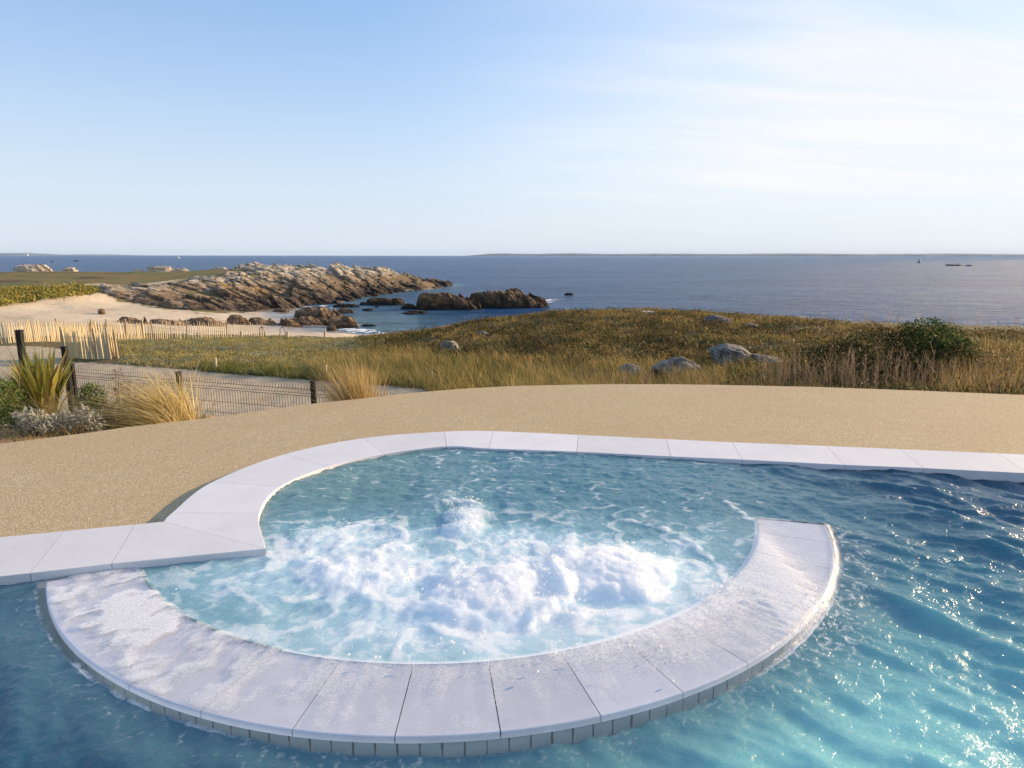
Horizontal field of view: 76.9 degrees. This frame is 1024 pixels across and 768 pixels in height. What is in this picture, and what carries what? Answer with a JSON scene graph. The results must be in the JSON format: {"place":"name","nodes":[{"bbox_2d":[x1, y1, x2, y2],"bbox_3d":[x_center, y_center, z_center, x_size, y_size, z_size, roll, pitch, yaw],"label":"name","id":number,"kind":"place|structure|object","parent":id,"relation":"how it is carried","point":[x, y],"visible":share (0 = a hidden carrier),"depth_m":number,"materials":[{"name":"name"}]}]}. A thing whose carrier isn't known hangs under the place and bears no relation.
{"place":"outdoors","nodes":[
{"label":"outdoors","id":0,"kind":"place"},
{"bbox_2d":[0,253,59,254],"bbox_3d":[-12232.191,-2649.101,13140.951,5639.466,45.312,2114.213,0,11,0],"label":"distant coast","id":1,"kind":"structure","parent":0,"point":[25,254],"depth_m":12653.14},
{"bbox_2d":[68,254,114,254],"bbox_3d":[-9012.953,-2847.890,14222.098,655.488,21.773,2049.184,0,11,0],"label":"distant coast","id":2,"kind":"structure","parent":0,"point":[91,254],"depth_m":13527.80},
{"bbox_2d":[99,262,452,311],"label":"rocky headland","id":3,"kind":"structure","parent":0,"point":[236,288],"depth_m":111.04,"materials":[{"name":"stone"}]},
{"bbox_2d":[0,448,1023,767],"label":"pool water","id":4,"kind":"structure","parent":0,"point":[926,606],"depth_m":3.21,"materials":[{"name":"blue liquid"}]},
{"bbox_2d":[46,518,833,756],"bbox_3d":[-0.117,1.546,3.243,4.549,0.900,1.650,-2,11,-9],"label":"spa rim","id":5,"kind":"object","parent":4,"relation":"in","point":[301,701],"visible":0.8,"depth_m":2.63,"materials":[{"name":"stone"}]},
{"bbox_2d":[175,489,859,681],"bbox_3d":[0.051,0.985,3.468,3.228,0.185,2.074,6,13,28],"label":"water spray","id":6,"kind":"object","parent":4,"relation":"on","point":[555,653],"visible":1,"depth_m":3.31,"materials":[{"name":"white liquid"}]},
{"bbox_2d":[0,384,1023,536],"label":"pool deck","id":7,"kind":"structure","parent":0,"point":[150,473],"depth_m":6.43,"materials":[{"name":"concrete"}]},
{"bbox_2d":[0,431,1023,650],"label":"pool coping","id":8,"kind":"object","parent":7,"relation":"on","point":[218,518],"visible":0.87,"depth_m":5.03,"materials":[{"name":"stone"}]},
{"bbox_2d":[0,255,1023,333],"bbox_3d":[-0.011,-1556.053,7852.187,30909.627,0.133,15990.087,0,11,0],"label":"sea","id":9,"kind":"structure","parent":0,"point":[910,289],"depth_m":202.06,"materials":[{"name":"liquid"}]},
{"bbox_2d":[337,308,354,312],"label":"sea rock","id":10,"kind":"object","parent":9,"relation":"in","point":[344,310],"visible":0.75,"depth_m":91.06,"materials":[{"name":"brown stone"}]},
{"bbox_2d":[333,304,359,307],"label":"sea rock","id":11,"kind":"object","parent":9,"relation":"in","point":[346,305],"visible":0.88,"depth_m":101.15,"materials":[{"name":"brown stone"}]},
{"bbox_2d":[362,324,375,326],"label":"sea rock","id":12,"kind":"object","parent":9,"relation":"in","point":[367,325],"visible":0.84,"depth_m":74.03,"materials":[{"name":"brown stone"}]},
{"bbox_2d":[359,297,404,305],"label":"sea rock","id":13,"kind":"object","parent":9,"relation":"in","point":[383,301],"visible":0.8,"depth_m":105.09,"materials":[{"name":"brown stone"}]},
{"bbox_2d":[400,303,415,308],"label":"sea rock","id":14,"kind":"object","parent":9,"relation":"in","point":[408,306],"visible":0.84,"depth_m":97.98,"materials":[{"name":"brown stone"}]},
{"bbox_2d":[401,310,427,313],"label":"sea rock","id":15,"kind":"object","parent":9,"relation":"in","point":[416,312],"visible":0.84,"depth_m":90.06,"materials":[{"name":"brown stone"}]},
{"bbox_2d":[415,292,481,309],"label":"islet rock","id":16,"kind":"object","parent":9,"relation":"in","point":[438,301],"visible":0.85,"depth_m":96.39,"materials":[{"name":"brown stone"}]},
{"bbox_2d":[469,288,549,308],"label":"islet rock","id":17,"kind":"object","parent":9,"relation":"in","point":[514,298],"visible":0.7,"depth_m":100.00,"materials":[{"name":"brown stone"}]},
{"bbox_2d":[0,269,1023,564],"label":"ground","id":18,"kind":"structure","parent":0,"point":[70,309],"depth_m":27.73,"materials":[{"name":"beige sand"}]},
{"bbox_2d":[0,367,26,426],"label":"bush","id":19,"kind":"object","parent":18,"relation":"on","point":[6,394],"visible":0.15,"depth_m":7.62,"materials":[{"name":"green plant"}]},
{"bbox_2d":[0,370,36,429],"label":"green bush","id":20,"kind":"object","parent":18,"relation":"on","point":[7,409],"visible":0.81,"depth_m":6.77,"materials":[{"name":"green plant"}]},
{"bbox_2d":[14,330,26,369],"bbox_3d":[-7.911,0.077,10.518,0.125,1.926,0.092,0,11,0],"label":"gate post","id":21,"kind":"object","parent":18,"relation":"on","point":[19,334],"visible":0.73,"depth_m":10.36,"materials":[{"name":"brown wood"}]},
{"bbox_2d":[13,264,51,271],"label":"skyline outcrop","id":22,"kind":"object","parent":18,"relation":"on","point":[30,267],"visible":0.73,"depth_m":168.04,"materials":[{"name":"beige stone"}]},
{"bbox_2d":[8,405,58,435],"bbox_3d":[-4.714,0.394,6.367,0.470,0.390,0.319,0,11,0],"label":"silver plant","id":23,"kind":"object","parent":18,"relation":"on","point":[30,426],"visible":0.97,"depth_m":6.33,"materials":[{"name":"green plant"}]},
{"bbox_2d":[0,337,81,426],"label":"flax plant","id":24,"kind":"object","parent":18,"relation":"on","point":[36,377],"visible":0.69,"depth_m":7.13,"materials":[{"name":"green plant"}]},
{"bbox_2d":[0,385,95,428],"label":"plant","id":25,"kind":"object","parent":18,"relation":"on","point":[60,410],"visible":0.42,"depth_m":6.89,"materials":[{"name":"plant"}]},
{"bbox_2d":[0,281,101,305],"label":"bank cover","id":26,"kind":"object","parent":18,"relation":"on","point":[13,294],"visible":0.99,"depth_m":77.89,"materials":[{"name":"green plant"}]},
{"bbox_2d":[0,318,103,343],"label":"paling fence","id":27,"kind":"object","parent":18,"relation":"on","point":[28,336],"visible":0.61,"depth_m":30.18,"materials":[{"name":"wood"}]},
{"bbox_2d":[0,409,134,441],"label":"bed litter","id":28,"kind":"object","parent":18,"relation":"on","point":[18,431],"visible":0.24,"depth_m":6.37,"materials":[{"name":"plant"}]},
{"bbox_2d":[60,346,75,422],"bbox_3d":[-7.419,0.211,10.850,0.086,1.703,0.085,0,11,0],"label":"gate post","id":29,"kind":"object","parent":18,"relation":"on","point":[69,380],"visible":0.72,"depth_m":10.78,"materials":[{"name":"brown wood"}]},
{"bbox_2d":[61,267,77,271],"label":"skyline outcrop","id":30,"kind":"object","parent":18,"relation":"on","point":[69,269],"visible":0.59,"depth_m":156.42,"materials":[{"name":"beige stone"}]},
{"bbox_2d":[41,404,106,434],"bbox_3d":[-4.452,0.386,6.537,0.647,0.384,0.312,0,11,0],"label":"silver plant","id":31,"kind":"object","parent":18,"relation":"on","point":[77,416],"visible":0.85,"depth_m":6.53,"materials":[{"name":"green plant"}]},
{"bbox_2d":[59,327,111,358],"bbox_3d":[-15.669,-1.467,23.962,2.302,1.382,0.530,3,12,15],"label":"paling fence","id":32,"kind":"object","parent":18,"relation":"on","point":[102,347],"visible":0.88,"depth_m":24.11,"materials":[{"name":"wood"}]},
{"bbox_2d":[76,380,112,426],"bbox_3d":[-4.578,0.235,7.077,0.386,0.583,0.320,0,11,0],"label":"green bush","id":33,"kind":"object","parent":18,"relation":"on","point":[86,394],"visible":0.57,"depth_m":7.03,"materials":[{"name":"green plant"}]},
{"bbox_2d":[98,309,105,314],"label":"beach rock","id":34,"kind":"object","parent":18,"relation":"on","point":[101,311],"visible":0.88,"depth_m":71.04,"materials":[{"name":"brown stone"}]},
{"bbox_2d":[89,400,132,429],"bbox_3d":[-4.302,0.359,6.920,0.440,0.403,0.338,0,11,0],"label":"dry shrub","id":35,"kind":"object","parent":18,"relation":"on","point":[115,417],"visible":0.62,"depth_m":6.88,"materials":[{"name":"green plant"}]},
{"bbox_2d":[108,329,118,358],"bbox_3d":[-14.731,-1.441,23.766,0.242,1.161,0.599,-11,16,-44],"label":"paling fence","id":36,"kind":"object","parent":18,"relation":"on","point":[113,346],"visible":0.94,"depth_m":23.70,"materials":[{"name":"wood"}]},
{"bbox_2d":[89,319,143,340],"bbox_3d":[-21.224,-2.854,34.827,0.230,1.469,3.277,4,12,17],"label":"paling fence","id":37,"kind":"object","parent":18,"relation":"on","point":[126,330],"visible":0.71,"depth_m":35.07,"materials":[{"name":"wood"}]},
{"bbox_2d":[0,357,235,427],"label":"ornamental grass","id":38,"kind":"object","parent":18,"relation":"on","point":[162,401],"depth_m":7.06,"materials":[{"name":"plant"}]},
{"bbox_2d":[108,367,146,426],"bbox_3d":[-4.296,0.165,7.294,0.519,0.728,0.386,0,11,0],"label":"dry shrub","id":39,"kind":"object","parent":18,"relation":"on","point":[118,382],"visible":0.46,"depth_m":7.27,"materials":[{"name":"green plant"}]},
{"bbox_2d":[117,317,147,323],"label":"beach rock","id":40,"kind":"object","parent":18,"relation":"on","point":[130,319],"visible":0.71,"depth_m":62.97,"materials":[{"name":"stone"}]},
{"bbox_2d":[98,402,202,429],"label":"ornamental grass","id":41,"kind":"object","parent":18,"relation":"on","point":[155,421],"depth_m":6.92,"materials":[{"name":"plant"}]},
{"bbox_2d":[146,266,171,271],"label":"skyline outcrop","id":42,"kind":"object","parent":18,"relation":"on","point":[159,268],"visible":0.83,"depth_m":160.74,"materials":[{"name":"beige stone"}]},
{"bbox_2d":[151,319,185,325],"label":"beach rock","id":43,"kind":"object","parent":18,"relation":"on","point":[159,321],"visible":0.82,"depth_m":64.59,"materials":[{"name":"brown stone"}]},
{"bbox_2d":[172,268,188,271],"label":"skyline outcrop","id":44,"kind":"object","parent":18,"relation":"on","point":[180,270],"visible":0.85,"depth_m":162.31,"materials":[{"name":"beige stone"}]},
{"bbox_2d":[143,320,263,338],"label":"paling fence","id":45,"kind":"object","parent":18,"relation":"on","point":[174,325],"visible":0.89,"depth_m":41.26,"materials":[{"name":"wood"}]},
{"bbox_2d":[182,317,225,326],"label":"beach rock","id":46,"kind":"object","parent":18,"relation":"on","point":[202,320],"visible":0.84,"depth_m":66.35,"materials":[{"name":"brown stone"}]},
{"bbox_2d":[70,363,396,423],"bbox_3d":[-4.435,0.518,10.032,6.409,1.352,0.155,4,12,19],"label":"wire fence","id":47,"kind":"object","parent":18,"relation":"on","point":[312,384],"visible":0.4,"depth_m":10.02,"materials":[{"name":"black metal"}]},
{"bbox_2d":[225,315,251,324],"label":"beach rock","id":48,"kind":"object","parent":18,"relation":"on","point":[237,319],"visible":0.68,"depth_m":69.57,"materials":[{"name":"brown stone"}]},
{"bbox_2d":[117,335,387,381],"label":"dune turf","id":49,"kind":"structure","parent":18,"relation":"on","point":[235,368],"depth_m":23.11,"materials":[{"name":"green plant"}]},
{"bbox_2d":[114,334,390,378],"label":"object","id":50,"kind":"object","parent":18,"relation":"on","point":[152,348],"visible":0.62,"depth_m":27.10,"materials":[{"name":"green plant"}]},
{"bbox_2d":[249,317,276,324],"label":"beach rock","id":51,"kind":"object","parent":18,"relation":"on","point":[258,320],"visible":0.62,"depth_m":70.63,"materials":[{"name":"stone"}]},
{"bbox_2d":[273,308,288,311],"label":"beach rock","id":52,"kind":"object","parent":18,"relation":"on","point":[280,310],"visible":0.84,"depth_m":89.66,"materials":[{"name":"brown stone"}]},
{"bbox_2d":[277,318,302,326],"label":"beach rock","id":53,"kind":"object","parent":18,"relation":"on","point":[288,322],"visible":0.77,"depth_m":70.96,"materials":[{"name":"brown stone"}]},
{"bbox_2d":[292,316,327,325],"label":"beach rock","id":54,"kind":"object","parent":18,"relation":"on","point":[309,320],"visible":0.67,"depth_m":74.01,"materials":[{"name":"brown stone"}]},
{"bbox_2d":[294,306,342,319],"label":"beach rock","id":55,"kind":"object","parent":18,"relation":"on","point":[321,312],"visible":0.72,"depth_m":81.90,"materials":[{"name":"brown stone"}]},
{"bbox_2d":[326,324,336,330],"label":"beach rock","id":56,"kind":"object","parent":18,"relation":"on","point":[331,327],"visible":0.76,"depth_m":69.46,"materials":[{"name":"brown stone"}]},
{"bbox_2d":[327,316,358,327],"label":"beach rock","id":57,"kind":"object","parent":18,"relation":"on","point":[347,322],"visible":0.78,"depth_m":72.35,"materials":[{"name":"brown stone"}]},
{"bbox_2d":[277,344,421,404],"bbox_3d":[-2.162,0.203,8.172,1.675,1.441,1.497,5,12,25],"label":"grass tuft","id":58,"kind":"object","parent":18,"relation":"on","point":[345,389],"visible":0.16,"depth_m":8.03,"materials":[{"name":"plant"}]},
{"bbox_2d":[439,340,459,351],"bbox_3d":[-2.200,-1.254,22.865,0.751,0.588,0.683,0,11,0],"label":"boulder","id":59,"kind":"object","parent":18,"relation":"on","point":[450,344],"visible":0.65,"depth_m":22.60,"materials":[{"name":"grey stone"}]},
{"bbox_2d":[478,331,488,335],"bbox_3d":[-1.168,-2.030,26.172,0.525,0.272,0.395,0,11,0],"label":"boulder","id":60,"kind":"object","parent":18,"relation":"on","point":[481,332],"visible":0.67,"depth_m":26.04,"materials":[{"name":"grey stone"}]},
{"bbox_2d":[615,363,639,376],"bbox_3d":[3.308,-0.384,18.434,0.732,0.435,0.550,0,11,0],"label":"boulder","id":61,"kind":"object","parent":18,"relation":"on","point":[628,368],"visible":0.41,"depth_m":18.26,"materials":[{"name":"grey stone"}]},
{"bbox_2d":[650,357,701,376],"bbox_3d":[4.653,-0.428,18.365,1.471,0.713,0.850,0,11,0],"label":"boulder","id":62,"kind":"object","parent":18,"relation":"on","point":[675,361],"visible":0.51,"depth_m":18.02,"materials":[{"name":"grey stone"}]},
{"bbox_2d":[352,304,1023,365],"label":"heath cover","id":63,"kind":"object","parent":18,"relation":"on","point":[528,334],"visible":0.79,"depth_m":24.69,"materials":[{"name":"green plant"}]},
{"bbox_2d":[704,315,730,325],"bbox_3d":[8.383,-2.565,26.426,1.073,0.524,0.890,0,11,0],"label":"boulder","id":64,"kind":"object","parent":18,"relation":"on","point":[711,317],"visible":0.62,"depth_m":26.14,"materials":[{"name":"grey stone"}]},
{"bbox_2d":[708,343,752,367],"bbox_3d":[6.706,-0.704,19.380,1.508,1.028,1.107,0,11,0],"label":"boulder","id":65,"kind":"object","parent":18,"relation":"on","point":[733,351],"visible":0.52,"depth_m":18.96,"materials":[{"name":"grey stone"}]},
{"bbox_2d":[750,354,781,368],"bbox_3d":[7.646,-0.536,18.771,1.151,0.619,0.939,-3,12,-17],"label":"boulder","id":66,"kind":"object","parent":18,"relation":"on","point":[757,358],"visible":0.27,"depth_m":18.61,"materials":[{"name":"grey stone"}]},
{"bbox_2d":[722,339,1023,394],"bbox_3d":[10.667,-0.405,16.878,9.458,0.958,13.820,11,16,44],"label":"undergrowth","id":67,"kind":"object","parent":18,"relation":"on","point":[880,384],"visible":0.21,"depth_m":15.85,"materials":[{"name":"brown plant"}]},
{"bbox_2d":[781,323,986,378],"bbox_3d":[9.719,-0.820,16.927,5.118,1.561,1.616,0,11,0],"label":"bramble thicket","id":68,"kind":"object","parent":18,"relation":"on","point":[846,345],"visible":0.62,"depth_m":16.81,"materials":[{"name":"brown plant"}]},
{"bbox_2d":[890,316,985,378],"bbox_3d":[11.104,-0.888,16.730,2.452,1.786,1.466,0,11,0],"label":"green shrub","id":69,"kind":"object","parent":18,"relation":"on","point":[939,344],"visible":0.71,"depth_m":16.49,"materials":[{"name":"green plant"}]},
{"bbox_2d":[934,340,1023,376],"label":"bramble thicket","id":70,"kind":"object","parent":18,"relation":"on","point":[989,351],"visible":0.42,"depth_m":16.25,"materials":[{"name":"brown plant"}]},
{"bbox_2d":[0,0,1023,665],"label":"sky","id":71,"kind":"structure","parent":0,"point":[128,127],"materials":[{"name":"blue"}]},
{"bbox_2d":[299,341,767,391],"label":"meadow grass","id":72,"kind":"structure","parent":0,"point":[448,374],"depth_m":18.35,"materials":[{"name":"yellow plant"}]},
{"bbox_2d":[467,253,1023,256],"bbox_3d":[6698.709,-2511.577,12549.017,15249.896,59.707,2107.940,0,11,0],"label":"distant coast","id":73,"kind":"structure","parent":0,"point":[810,254],"depth_m":11639.17},
{"bbox_2d":[565,312,1023,394],"bbox_3d":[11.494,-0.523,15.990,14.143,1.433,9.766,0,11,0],"label":"tall dry grass","id":74,"kind":"structure","parent":0,"point":[966,372],"depth_m":15.00,"materials":[{"name":"plant"}]}
]}

